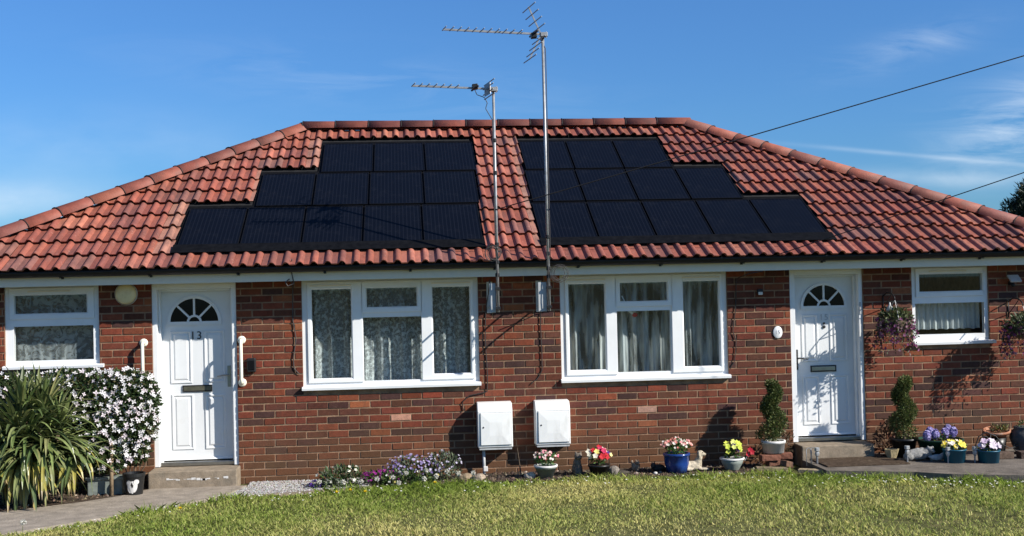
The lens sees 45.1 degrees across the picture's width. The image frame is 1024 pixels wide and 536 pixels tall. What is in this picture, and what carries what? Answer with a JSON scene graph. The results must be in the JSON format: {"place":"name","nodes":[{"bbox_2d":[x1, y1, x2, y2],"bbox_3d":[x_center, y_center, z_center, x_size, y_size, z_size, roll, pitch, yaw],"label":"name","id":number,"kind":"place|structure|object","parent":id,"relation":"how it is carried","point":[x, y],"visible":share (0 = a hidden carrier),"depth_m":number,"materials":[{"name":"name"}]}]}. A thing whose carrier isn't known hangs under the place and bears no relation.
{"place":"outdoors","nodes":[
{"label":"outdoors","id":0,"kind":"place"},
{"bbox_2d":[0,485,246,535],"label":"garden path","id":1,"kind":"structure","parent":0,"point":[46,517],"depth_m":12.05,"materials":[{"name":"concrete"}]},
{"bbox_2d":[122,471,145,494],"bbox_3d":[-3.934,2.249,12.837,0.232,0.235,0.232,-1,-1,-5],"label":"plant pot","id":2,"kind":"object","parent":1,"relation":"on","point":[133,482],"visible":1,"depth_m":12.76,"materials":[{"name":"plastic"}]},
{"bbox_2d":[0,0,1023,229],"label":"sky","id":3,"kind":"structure","parent":0,"point":[96,96],"materials":[{"name":"blue"}]},
{"bbox_2d":[0,464,1023,535],"bbox_3d":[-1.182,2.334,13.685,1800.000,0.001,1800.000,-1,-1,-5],"label":"ground","id":4,"kind":"structure","parent":0,"point":[709,529],"depth_m":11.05,"materials":[{"name":"plant"}]},
{"bbox_2d":[0,485,147,511],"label":"garden bed","id":5,"kind":"object","parent":4,"relation":"on","point":[68,498],"visible":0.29,"depth_m":12.59,"materials":[{"name":"soil"}]},
{"bbox_2d":[0,362,118,511],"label":"cordyline","id":6,"kind":"object","parent":5,"relation":"on","point":[35,461],"visible":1,"depth_m":12.24,"materials":[{"name":"green plant"}]},
{"bbox_2d":[0,366,163,475],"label":"clematis","id":7,"kind":"object","parent":5,"relation":"on","point":[127,422],"visible":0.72,"depth_m":12.85,"materials":[{"name":"white plant"}]},
{"bbox_2d":[85,474,124,495],"bbox_3d":[-4.251,2.282,12.929,0.395,0.205,0.200,-1,-1,-5],"label":"trough","id":8,"kind":"object","parent":5,"relation":"on","point":[100,485],"visible":0.67,"depth_m":12.85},
{"bbox_2d":[109,443,113,495],"bbox_3d":[-4.155,2.100,12.790,0.044,0.581,0.062,-1,-1,-5],"label":"wooden stake","id":9,"kind":"object","parent":5,"relation":"on","point":[111,481],"visible":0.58,"depth_m":12.78,"materials":[{"name":"brown wood"}]},
{"bbox_2d":[224,477,371,499],"bbox_3d":[-2.236,2.386,13.078,1.490,0.120,0.980,-1,-1,-5],"label":"gravel bed","id":10,"kind":"object","parent":4,"relation":"on","point":[292,493],"visible":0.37,"depth_m":12.94,"materials":[{"name":"gravel"}]},
{"bbox_2d":[314,462,366,488],"bbox_3d":[-1.811,2.248,13.067,0.577,0.397,0.398,-1,-1,-5],"label":"bedding flower","id":11,"kind":"object","parent":10,"relation":"on","point":[333,477],"visible":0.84,"depth_m":13.04,"materials":[{"name":"green plant"}]},
{"bbox_2d":[0,462,762,510],"bbox_3d":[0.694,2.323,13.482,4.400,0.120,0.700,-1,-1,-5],"label":"flower bed","id":12,"kind":"object","parent":4,"relation":"on","point":[658,472],"visible":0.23,"depth_m":13.44,"materials":[{"name":"stone"}]},
{"bbox_2d":[360,468,398,484],"bbox_3d":[-1.403,2.255,13.180,0.452,0.238,0.289,-1,-1,-5],"label":"bedding flower","id":13,"kind":"object","parent":12,"relation":"on","point":[379,473],"visible":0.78,"depth_m":13.14,"materials":[{"name":"purple plant"}]},
{"bbox_2d":[379,466,438,485],"bbox_3d":[-1.099,2.239,13.068,0.664,0.282,0.296,-1,-1,-5],"label":"bedding flower","id":14,"kind":"object","parent":12,"relation":"on","point":[405,477],"visible":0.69,"depth_m":13.05,"materials":[{"name":"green plant"}]},
{"bbox_2d":[383,453,444,481],"bbox_3d":[-1.079,2.203,13.306,0.707,0.410,0.416,-1,-1,-5],"label":"bedding flower","id":15,"kind":"object","parent":12,"relation":"on","point":[418,464],"visible":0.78,"depth_m":13.26,"materials":[{"name":"purple plant"}]},
{"bbox_2d":[422,449,462,480],"bbox_3d":[-0.755,2.175,13.368,0.458,0.433,0.374,-1,-1,-5],"label":"bedding flower","id":16,"kind":"object","parent":12,"relation":"on","point":[448,462],"visible":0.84,"depth_m":13.33,"materials":[{"name":"white plant"}]},
{"bbox_2d":[457,473,471,480],"bbox_3d":[-0.509,2.262,13.294,0.155,0.113,0.121,-2,-1,20],"label":"rock","id":17,"kind":"object","parent":12,"relation":"on","point":[466,475],"visible":0.6,"depth_m":13.25,"materials":[{"name":"stone"}]},
{"bbox_2d":[470,473,485,480],"bbox_3d":[-0.359,2.264,13.269,0.141,0.112,0.133,-2,-1,34],"label":"rock","id":18,"kind":"object","parent":12,"relation":"on","point":[480,476],"visible":0.59,"depth_m":13.22,"materials":[{"name":"stone"}]},
{"bbox_2d":[533,450,559,478],"bbox_3d":[0.367,2.108,13.322,0.304,0.312,0.267,-1,-1,-5],"label":"flower pot","id":19,"kind":"object","parent":12,"relation":"on","point":[545,470],"visible":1,"depth_m":13.26,"materials":[{"name":"ceramic"}]},
{"bbox_2d":[572,451,585,475],"bbox_3d":[0.733,2.131,13.429,0.163,0.268,0.126,-1,-1,-5],"label":"cat figurine","id":20,"kind":"object","parent":12,"relation":"on","point":[577,468],"visible":0.99,"depth_m":13.39,"materials":[{"name":"stone"}]},
{"bbox_2d":[585,445,612,476],"bbox_3d":[0.937,2.086,13.356,0.265,0.331,0.268,-2,-1,38],"label":"flower pot","id":21,"kind":"object","parent":12,"relation":"on","point":[599,468],"visible":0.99,"depth_m":13.30,"materials":[{"name":"plastic"}]},
{"bbox_2d":[608,465,618,475],"bbox_3d":[1.101,2.202,13.394,0.134,0.116,0.083,-1,-1,-5],"label":"rock","id":22,"kind":"object","parent":12,"relation":"on","point":[613,468],"visible":0.83,"depth_m":13.36,"materials":[{"name":"stone"}]},
{"bbox_2d":[631,460,639,470],"bbox_3d":[1.366,2.182,13.620,0.101,0.139,0.063,-2,-1,28],"label":"squirrel figurine","id":23,"kind":"object","parent":12,"relation":"on","point":[635,466],"visible":1,"depth_m":13.60,"materials":[{"name":"stone"}]},
{"bbox_2d":[651,462,665,470],"bbox_3d":[1.643,2.195,13.636,0.223,0.112,0.094,-1,-1,-5],"label":"hedgehog figurine","id":24,"kind":"object","parent":12,"relation":"on","point":[657,467],"visible":0.88,"depth_m":13.60,"materials":[{"name":"stone"}]},
{"bbox_2d":[660,437,692,473],"bbox_3d":[1.800,2.037,13.491,0.361,0.394,0.302,-1,-1,-5],"label":"flower pot","id":25,"kind":"object","parent":12,"relation":"on","point":[676,460],"visible":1,"depth_m":13.40,"materials":[{"name":"ceramic"}]},
{"bbox_2d":[687,450,708,470],"bbox_3d":[1.989,2.119,13.563,0.360,0.223,0.115,-1,-1,-5],"label":"dog figurine","id":26,"kind":"object","parent":12,"relation":"on","point":[696,463],"visible":0.85,"depth_m":13.54,"materials":[{"name":"stone"}]},
{"bbox_2d":[720,439,754,470],"bbox_3d":[2.452,2.051,13.531,0.353,0.337,0.272,-2,-1,29],"label":"flower pot","id":27,"kind":"object","parent":12,"relation":"on","point":[732,462],"visible":1,"depth_m":13.49,"materials":[{"name":"ceramic"}]},
{"bbox_2d":[0,117,1023,488],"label":"bungalow","id":28,"kind":"object","parent":4,"relation":"on","point":[192,313],"visible":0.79,"depth_m":13.93,"materials":[{"name":"brick"}]},
{"bbox_2d":[2,285,104,369],"bbox_3d":[-4.973,0.637,13.389,1.060,0.901,0.153,-1,-1,-5],"label":"window","id":29,"kind":"structure","parent":28,"relation":"in","point":[91,317],"depth_m":13.38,"materials":[{"name":"white plastic"}]},
{"bbox_2d":[15,295,93,360],"bbox_3d":[-5.002,0.629,13.539,0.900,0.800,0.017,-1,-1,-5],"label":"net curtain","id":30,"kind":"object","parent":28,"relation":"hanging from","point":[36,301],"visible":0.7,"depth_m":13.54,"materials":[{"name":"fabric"}]},
{"bbox_2d":[115,285,137,304],"bbox_3d":[-4.201,0.284,13.404,0.244,0.244,0.082,-1,-1,-5],"label":"wall light","id":31,"kind":"object","parent":28,"relation":"attached to","point":[126,294],"visible":0.92,"depth_m":13.38,"materials":[{"name":"beige plastic"}]},
{"bbox_2d":[139,339,147,370],"bbox_3d":[-4.008,1.040,13.399,0.090,0.540,0.103,-1,-1,-5],"label":"grab rail","id":32,"kind":"object","parent":28,"relation":"attached to","point":[143,343],"visible":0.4,"depth_m":13.36,"materials":[{"name":"plastic"}]},
{"bbox_2d":[152,282,238,466],"bbox_3d":[-3.480,1.164,13.625,0.907,2.017,0.215,-1,-1,-5],"label":"door","id":33,"kind":"structure","parent":28,"relation":"in","point":[194,333],"depth_m":13.65,"materials":[{"name":"white plastic"}]},
{"bbox_2d":[178,207,246,244],"bbox_3d":[-3.388,-0.472,14.002,0.653,0.023,1.015,-1,26,-5],"label":"solar module","id":34,"kind":"object","parent":28,"relation":"attached to","point":[213,226],"visible":1,"depth_m":13.99,"materials":[{"name":"glass"}]},
{"bbox_2d":[237,336,246,386],"bbox_3d":[-2.961,1.023,13.494,0.090,0.557,0.103,-1,-1,-5],"label":"grab rail","id":35,"kind":"object","parent":28,"relation":"attached to","point":[241,381],"visible":1,"depth_m":13.45,"materials":[{"name":"plastic"}]},
{"bbox_2d":[247,358,255,371],"bbox_3d":[-2.858,1.065,13.524,0.098,0.154,0.060,-1,-1,-5],"label":"key safe","id":36,"kind":"object","parent":28,"relation":"attached to","point":[251,364],"visible":1,"depth_m":13.50,"materials":[{"name":"black plastic"}]},
{"bbox_2d":[240,206,305,242],"bbox_3d":[-2.716,-0.486,14.062,0.653,0.023,1.015,-1,26,-5],"label":"solar module","id":37,"kind":"object","parent":28,"relation":"attached to","point":[273,224],"visible":1,"depth_m":14.05,"materials":[{"name":"glass"}]},
{"bbox_2d":[256,173,315,206],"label":"solar module","id":38,"kind":"object","parent":28,"relation":"attached to","point":[288,190],"visible":1,"depth_m":14.98,"materials":[{"name":"glass"}]},
{"bbox_2d":[285,259,299,373],"bbox_3d":[-2.389,0.538,13.390,0.101,1.267,0.419,-1,-1,-1],"label":"wall cable","id":39,"kind":"object","parent":28,"relation":"attached to","point":[292,317],"depth_m":13.58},
{"bbox_2d":[302,205,362,241],"bbox_3d":[-2.043,-0.501,14.123,0.653,0.023,1.015,-1,26,-5],"label":"solar module","id":40,"kind":"object","parent":28,"relation":"attached to","point":[331,223],"visible":1,"depth_m":14.11,"materials":[{"name":"glass"}]},
{"bbox_2d":[313,172,368,205],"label":"solar module","id":41,"kind":"object","parent":28,"relation":"attached to","point":[341,189],"visible":1,"depth_m":15.04,"materials":[{"name":"glass"}]},
{"bbox_2d":[321,143,372,172],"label":"solar module","id":42,"kind":"object","parent":28,"relation":"attached to","point":[346,157],"visible":1,"depth_m":15.99,"materials":[{"name":"glass"}]},
{"bbox_2d":[301,277,480,390],"bbox_3d":[-1.344,0.719,13.714,1.976,1.222,0.153,-1,-1,-5],"label":"window","id":43,"kind":"structure","parent":28,"relation":"in","point":[424,308],"depth_m":13.71,"materials":[{"name":"white plastic"}]},
{"bbox_2d":[312,286,470,380],"bbox_3d":[-1.356,0.720,13.894,1.840,1.140,0.099,-1,-1,-5],"label":"net curtain","id":44,"kind":"object","parent":28,"relation":"hanging from","point":[386,372],"visible":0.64,"depth_m":13.89,"materials":[{"name":"fabric"}]},
{"bbox_2d":[363,205,421,240],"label":"solar module","id":45,"kind":"object","parent":28,"relation":"attached to","point":[390,222],"visible":1,"depth_m":14.17,"materials":[{"name":"glass"}]},
{"bbox_2d":[369,171,423,204],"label":"solar module","id":46,"kind":"object","parent":28,"relation":"attached to","point":[396,188],"visible":1,"depth_m":15.10,"materials":[{"name":"glass"}]},
{"bbox_2d":[374,142,424,171],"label":"solar module","id":47,"kind":"object","parent":28,"relation":"attached to","point":[398,157],"visible":1,"depth_m":16.04,"materials":[{"name":"glass"}]},
{"bbox_2d":[424,142,475,170],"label":"solar module","id":48,"kind":"object","parent":28,"relation":"attached to","point":[449,156],"visible":1,"depth_m":16.11,"materials":[{"name":"glass"}]},
{"bbox_2d":[423,171,478,203],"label":"solar module","id":49,"kind":"object","parent":28,"relation":"attached to","point":[450,187],"visible":1,"depth_m":15.15,"materials":[{"name":"glass"}]},
{"bbox_2d":[422,204,482,239],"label":"solar module","id":50,"kind":"object","parent":28,"relation":"attached to","point":[451,221],"visible":1,"depth_m":14.23,"materials":[{"name":"glass"}]},
{"bbox_2d":[411,78,501,312],"bbox_3d":[-0.601,-0.743,13.373,0.932,2.498,0.818,-1,-1,-5],"label":"tv aerial","id":51,"kind":"object","parent":28,"relation":"attached to","point":[494,288],"visible":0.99,"depth_m":13.25,"materials":[{"name":"metal"}]},
{"bbox_2d":[495,55,1023,209],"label":"telephone wire","id":52,"kind":"object","parent":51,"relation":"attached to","point":[762,132],"visible":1,"depth_m":12.88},
{"bbox_2d":[462,280,489,410],"bbox_3d":[-0.339,0.859,13.698,0.436,1.454,0.202,-2,-1,37],"label":"wall cable","id":53,"kind":"object","parent":28,"relation":"attached to","point":[485,351],"depth_m":13.77,"materials":[{"name":"plastic"}]},
{"bbox_2d":[476,401,512,473],"bbox_3d":[-0.188,1.899,13.675,0.384,0.824,0.211,-1,-1,-5],"label":"meter box","id":54,"kind":"object","parent":28,"relation":"attached to","point":[494,426],"visible":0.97,"depth_m":13.58,"materials":[{"name":"plastic"}]},
{"bbox_2d":[480,412,510,445],"bbox_3d":[-0.177,1.773,13.581,0.334,0.353,0.017,-1,-1,-5],"label":"door","id":55,"kind":"structure","parent":54,"relation":"in","point":[496,430],"depth_m":13.57,"materials":[{"name":"plastic"}]},
{"bbox_2d":[442,2,568,311],"bbox_3d":[-0.054,-1.162,13.246,1.224,3.308,0.792,-1,-1,-29],"label":"tv aerial","id":56,"kind":"object","parent":28,"relation":"attached to","point":[543,295],"visible":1,"depth_m":13.31,"materials":[{"name":"metal"}]},
{"bbox_2d":[531,311,542,383],"bbox_3d":[0.337,0.809,13.716,0.127,0.987,0.333,-1,-1,-32],"label":"wall cable","id":57,"kind":"object","parent":28,"relation":"attached to","point":[541,348],"depth_m":13.83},
{"bbox_2d":[519,141,573,169],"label":"solar module","id":58,"kind":"object","parent":28,"relation":"attached to","point":[558,155],"visible":0.97,"depth_m":16.22,"materials":[{"name":"glass"}]},
{"bbox_2d":[533,399,570,446],"bbox_3d":[0.447,1.728,13.735,0.386,0.509,0.211,-1,-1,-5],"label":"meter box","id":59,"kind":"object","parent":28,"relation":"attached to","point":[551,422],"visible":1,"depth_m":13.64,"materials":[{"name":"plastic"}]},
{"bbox_2d":[538,411,568,442],"bbox_3d":[0.461,1.755,13.638,0.336,0.343,0.017,-1,-1,-5],"label":"door","id":60,"kind":"structure","parent":59,"relation":"in","point":[555,424],"depth_m":13.63,"materials":[{"name":"plastic"}]},
{"bbox_2d":[525,169,584,202],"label":"solar module","id":61,"kind":"object","parent":28,"relation":"attached to","point":[561,179],"visible":0.96,"depth_m":15.28,"materials":[{"name":"glass"}]},
{"bbox_2d":[532,202,596,237],"bbox_3d":[0.603,-0.558,14.361,0.645,0.023,1.015,-1,26,-5],"label":"solar module","id":62,"kind":"object","parent":28,"relation":"attached to","point":[570,219],"visible":1,"depth_m":14.35,"materials":[{"name":"glass"}]},
{"bbox_2d":[569,284,604,369],"bbox_3d":[0.882,0.667,14.115,0.660,1.130,0.093,-1,-1,-5],"label":"sheer curtain","id":63,"kind":"object","parent":28,"relation":"hanging from","point":[599,359],"visible":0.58,"depth_m":14.11,"materials":[{"name":"fabric"}]},
{"bbox_2d":[566,140,623,168],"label":"solar module","id":64,"kind":"object","parent":28,"relation":"attached to","point":[593,154],"visible":1,"depth_m":16.28,"materials":[{"name":"glass"}]},
{"bbox_2d":[575,169,637,201],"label":"solar module","id":65,"kind":"object","parent":28,"relation":"attached to","point":[617,188],"visible":0.93,"depth_m":15.31,"materials":[{"name":"glass"}]},
{"bbox_2d":[587,201,654,235],"bbox_3d":[1.267,-0.573,14.421,0.645,0.023,1.015,-1,26,-5],"label":"solar module","id":66,"kind":"object","parent":28,"relation":"attached to","point":[619,218],"visible":1,"depth_m":14.41,"materials":[{"name":"glass"}]},
{"bbox_2d":[612,139,671,168],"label":"solar module","id":67,"kind":"object","parent":28,"relation":"attached to","point":[636,153],"visible":1,"depth_m":16.35,"materials":[{"name":"glass"}]},
{"bbox_2d":[617,282,669,371],"bbox_3d":[1.487,0.654,14.201,0.760,1.130,0.110,-1,-1,-5],"label":"sheer curtain","id":68,"kind":"object","parent":28,"relation":"hanging from","point":[652,362],"visible":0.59,"depth_m":14.20,"materials":[{"name":"fabric"}]},
{"bbox_2d":[559,271,731,382],"bbox_3d":[1.501,0.657,13.970,1.941,1.222,0.153,-1,-1,-5],"label":"window","id":69,"kind":"structure","parent":28,"relation":"in","point":[673,302],"depth_m":13.97,"materials":[{"name":"white plastic"}]},
{"bbox_2d":[625,168,690,200],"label":"solar module","id":70,"kind":"object","parent":28,"relation":"attached to","point":[652,184],"visible":1,"depth_m":15.39,"materials":[{"name":"glass"}]},
{"bbox_2d":[641,200,712,234],"bbox_3d":[1.931,-0.587,14.481,0.645,0.023,1.015,-1,26,-5],"label":"solar module","id":71,"kind":"object","parent":28,"relation":"attached to","point":[675,217],"visible":1,"depth_m":14.47,"materials":[{"name":"glass"}]},
{"bbox_2d":[683,281,718,365],"bbox_3d":[2.122,0.640,14.226,0.590,1.130,0.091,-1,-1,-5],"label":"sheer curtain","id":72,"kind":"object","parent":28,"relation":"hanging from","point":[711,349],"visible":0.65,"depth_m":14.23,"materials":[{"name":"fabric"}]},
{"bbox_2d":[675,167,742,199],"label":"solar module","id":73,"kind":"object","parent":28,"relation":"attached to","point":[707,183],"visible":1,"depth_m":15.45,"materials":[{"name":"glass"}]},
{"bbox_2d":[695,199,769,233],"bbox_3d":[2.594,-0.601,14.540,0.645,0.023,1.015,-1,26,-5],"label":"solar module","id":74,"kind":"object","parent":28,"relation":"attached to","point":[731,216],"visible":1,"depth_m":14.53,"materials":[{"name":"glass"}]},
{"bbox_2d":[730,271,762,368],"bbox_3d":[2.621,0.588,13.875,0.125,1.107,0.443,-1,-1,-42],"label":"wall cable","id":75,"kind":"object","parent":28,"relation":"attached to","point":[735,312],"depth_m":14.03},
{"bbox_2d":[773,326,781,338],"bbox_3d":[3.034,0.735,14.079,0.110,0.142,0.017,-1,-1,-5],"label":"number plaque","id":76,"kind":"object","parent":28,"relation":"attached to","point":[777,332],"visible":1,"depth_m":14.07,"materials":[{"name":"white plastic"}]},
{"bbox_2d":[749,198,826,232],"bbox_3d":[3.258,-0.616,14.600,0.645,0.023,1.015,-1,26,-5],"label":"solar module","id":77,"kind":"object","parent":28,"relation":"attached to","point":[786,215],"visible":1,"depth_m":14.59,"materials":[{"name":"glass"}]},
{"bbox_2d":[789,268,865,441],"bbox_3d":[3.613,0.995,14.259,0.860,1.987,0.225,-1,-1,-5],"label":"door","id":78,"kind":"structure","parent":28,"relation":"in","point":[827,349],"depth_m":14.29,"materials":[{"name":"white plastic"}]},
{"bbox_2d":[871,292,921,356],"bbox_3d":[4.325,0.636,13.860,0.514,0.735,0.517,-2,-1,40],"label":"hanging basket","id":79,"kind":"object","parent":28,"relation":"attached to","point":[894,320],"visible":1,"depth_m":13.79,"materials":[{"name":"green metal"}]},
{"bbox_2d":[771,172,1023,256],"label":"telephone wire","id":80,"kind":"object","parent":28,"relation":"on","point":[899,214],"visible":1,"depth_m":13.06,"materials":[{"name":"black"}]},
{"bbox_2d":[915,302,979,329],"bbox_3d":[5.068,0.546,14.444,0.860,0.350,0.044,-1,-1,-5],"label":"net curtain","id":81,"kind":"object","parent":28,"relation":"hanging from","point":[929,316],"visible":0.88,"depth_m":14.45,"materials":[{"name":"fabric"}]},
{"bbox_2d":[911,266,996,344],"bbox_3d":[5.099,0.424,14.296,0.980,0.911,0.153,-1,-1,-5],"label":"window","id":82,"kind":"structure","parent":28,"relation":"in","point":[980,295],"depth_m":14.29,"materials":[{"name":"white plastic"}]},
{"bbox_2d":[997,298,1023,362],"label":"hanging basket","id":83,"kind":"object","parent":28,"relation":"attached to","point":[1016,329],"visible":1,"depth_m":13.97,"materials":[{"name":"green metal"}]},
{"bbox_2d":[1007,275,1021,286],"bbox_3d":[5.799,0.150,14.263,0.130,0.142,0.163,-1,-1,-5],"label":"security light","id":84,"kind":"object","parent":28,"relation":"attached to","point":[1014,278],"visible":1,"depth_m":14.23,"materials":[{"name":"grey plastic"}]},
{"bbox_2d":[38,472,1023,528],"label":"daisy scatter","id":85,"kind":"object","parent":4,"relation":"on","point":[627,479],"visible":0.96,"depth_m":12.55,"materials":[{"name":"white plant"}]},
{"bbox_2d":[755,466,787,471],"bbox_3d":[2.825,2.188,13.425,0.340,0.040,0.090,2,-1,1],"label":"timber plank","id":86,"kind":"object","parent":4,"relation":"on","point":[774,468],"visible":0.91,"depth_m":13.38,"materials":[{"name":"wood"}]},
{"bbox_2d":[765,459,785,466],"bbox_3d":[2.931,2.171,13.695,0.216,0.066,0.100,-1,-1,-17],"label":"loose brick","id":87,"kind":"object","parent":4,"relation":"on","point":[773,463],"visible":0.56,"depth_m":13.64,"materials":[{"name":"brick"}]},
{"bbox_2d":[759,454,780,460],"bbox_3d":[2.853,2.097,13.649,0.216,0.066,0.100,-1,-1,-9],"label":"loose brick","id":88,"kind":"object","parent":87,"relation":"on","point":[769,457],"visible":1,"depth_m":13.60,"materials":[{"name":"brick"}]},
{"bbox_2d":[779,452,791,458],"bbox_3d":[3.014,2.095,13.764,0.216,0.066,0.100,-1,-1,3],"label":"loose brick","id":89,"kind":"object","parent":87,"relation":"on","point":[786,455],"visible":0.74,"depth_m":13.71,"materials":[{"name":"brick"}]},
{"bbox_2d":[754,378,788,453],"bbox_3d":[2.885,1.638,13.730,0.370,0.828,0.385,-1,-1,-44],"label":"topiary","id":90,"kind":"object","parent":89,"relation":"on","point":[771,400],"visible":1,"depth_m":13.67,"materials":[{"name":"green plant"}]},
{"bbox_2d":[779,430,794,460],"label":"shrub","id":91,"kind":"object","parent":4,"relation":"on","point":[787,439],"visible":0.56,"depth_m":13.89,"materials":[{"name":"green plant"}]},
{"bbox_2d":[780,460,793,467],"bbox_3d":[3.023,2.157,13.563,0.130,0.066,0.090,17,-12,-38],"label":"loose brick","id":92,"kind":"object","parent":4,"relation":"on","point":[788,464],"visible":0.94,"depth_m":13.53,"materials":[{"name":"brick"}]},
{"bbox_2d":[998,177,1023,216],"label":"tree","id":93,"kind":"object","parent":4,"relation":"on","point":[1016,207],"visible":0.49,"depth_m":45.97,"materials":[{"name":"green plant"}]},
{"bbox_2d":[798,468,821,473],"bbox_3d":[3.235,2.178,13.221,0.320,0.040,0.100,-2,-1,23],"label":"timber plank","id":94,"kind":"object","parent":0,"point":[810,470],"visible":0.59,"depth_m":13.20,"materials":[{"name":"wood"}]},
{"bbox_2d":[802,448,1023,482],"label":"side path","id":95,"kind":"structure","parent":0,"point":[1012,470],"depth_m":12.95,"materials":[{"name":"concrete"}]},
{"bbox_2d":[810,456,910,466],"bbox_3d":[3.809,2.121,13.524,0.920,0.014,0.580,-1,-1,-5],"label":"slab","id":96,"kind":"object","parent":95,"relation":"on","point":[857,461],"visible":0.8,"depth_m":13.46,"materials":[{"name":"concrete"}]},
{"bbox_2d":[884,448,898,457],"bbox_3d":[4.231,2.070,13.733,0.170,0.110,0.147,-1,-1,-5],"label":"stone pot","id":97,"kind":"object","parent":96,"relation":"on","point":[891,452],"visible":0.95,"depth_m":13.69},
{"bbox_2d":[872,419,896,455],"bbox_3d":[4.216,1.956,13.914,0.305,0.504,0.328,-1,-1,-5],"label":"shrub","id":98,"kind":"object","parent":95,"relation":"on","point":[884,433],"visible":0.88,"depth_m":13.90,"materials":[{"name":"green plant"}]},
{"bbox_2d":[887,374,918,457],"bbox_3d":[4.392,1.653,13.862,0.386,0.940,0.390,-1,-1,-5],"label":"topiary","id":99,"kind":"object","parent":95,"relation":"on","point":[903,413],"visible":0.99,"depth_m":13.80,"materials":[{"name":"green plant"}]},
{"bbox_2d":[903,446,934,460],"bbox_3d":[4.452,2.038,13.521,0.342,0.174,0.162,-1,-1,-5],"label":"lamb figurine","id":100,"kind":"object","parent":95,"relation":"on","point":[921,453],"visible":1,"depth_m":13.48,"materials":[{"name":"stone"}]},
{"bbox_2d":[928,453,943,460],"bbox_3d":[4.650,2.056,13.470,0.211,0.096,0.074,-1,-1,-5],"label":"duck figurine","id":101,"kind":"object","parent":95,"relation":"on","point":[936,457],"visible":0.91,"depth_m":13.44,"materials":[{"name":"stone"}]},
{"bbox_2d":[915,424,963,459],"bbox_3d":[4.761,1.927,13.723,0.514,0.373,0.515,-1,-1,-5],"label":"flower tub","id":102,"kind":"object","parent":95,"relation":"on","point":[931,436],"visible":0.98,"depth_m":13.67,"materials":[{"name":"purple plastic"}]},
{"bbox_2d":[941,439,967,463],"bbox_3d":[4.802,1.983,13.364,0.297,0.250,0.256,-1,-1,-5],"label":"flower pot","id":103,"kind":"object","parent":95,"relation":"on","point":[957,455],"visible":0.94,"depth_m":13.28,"materials":[{"name":"teal plastic"}]},
{"bbox_2d":[976,438,1001,463],"bbox_3d":[5.143,1.964,13.295,0.269,0.271,0.270,-2,-1,34],"label":"flower pot","id":104,"kind":"object","parent":95,"relation":"on","point":[990,454],"visible":1,"depth_m":13.22,"materials":[{"name":"teal plastic"}]},
{"bbox_2d":[982,423,1010,450],"bbox_3d":[5.472,1.920,13.916,0.308,0.360,0.304,-1,-1,-5],"label":"planter","id":105,"kind":"object","parent":95,"relation":"on","point":[1001,432],"visible":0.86,"depth_m":13.86,"materials":[{"name":"ceramic"}]},
{"bbox_2d":[975,432,1019,450],"bbox_3d":[5.434,1.971,13.781,0.539,0.296,0.016,-1,-1,-5],"label":"wire trellis","id":106,"kind":"object","parent":95,"relation":"on","point":[1013,447],"visible":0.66,"depth_m":13.78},
{"bbox_2d":[1000,451,1013,458],"bbox_3d":[5.382,2.057,13.556,0.220,0.070,0.140,-1,-1,-10],"label":"loose brick","id":107,"kind":"object","parent":95,"relation":"on","point":[1006,455],"visible":0.51,"depth_m":13.49,"materials":[{"name":"brick"}]},
{"bbox_2d":[1009,419,1023,452],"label":"urn","id":108,"kind":"object","parent":95,"relation":"on","point":[1016,435],"visible":0.91,"depth_m":13.82,"materials":[{"name":"blue ceramic"}]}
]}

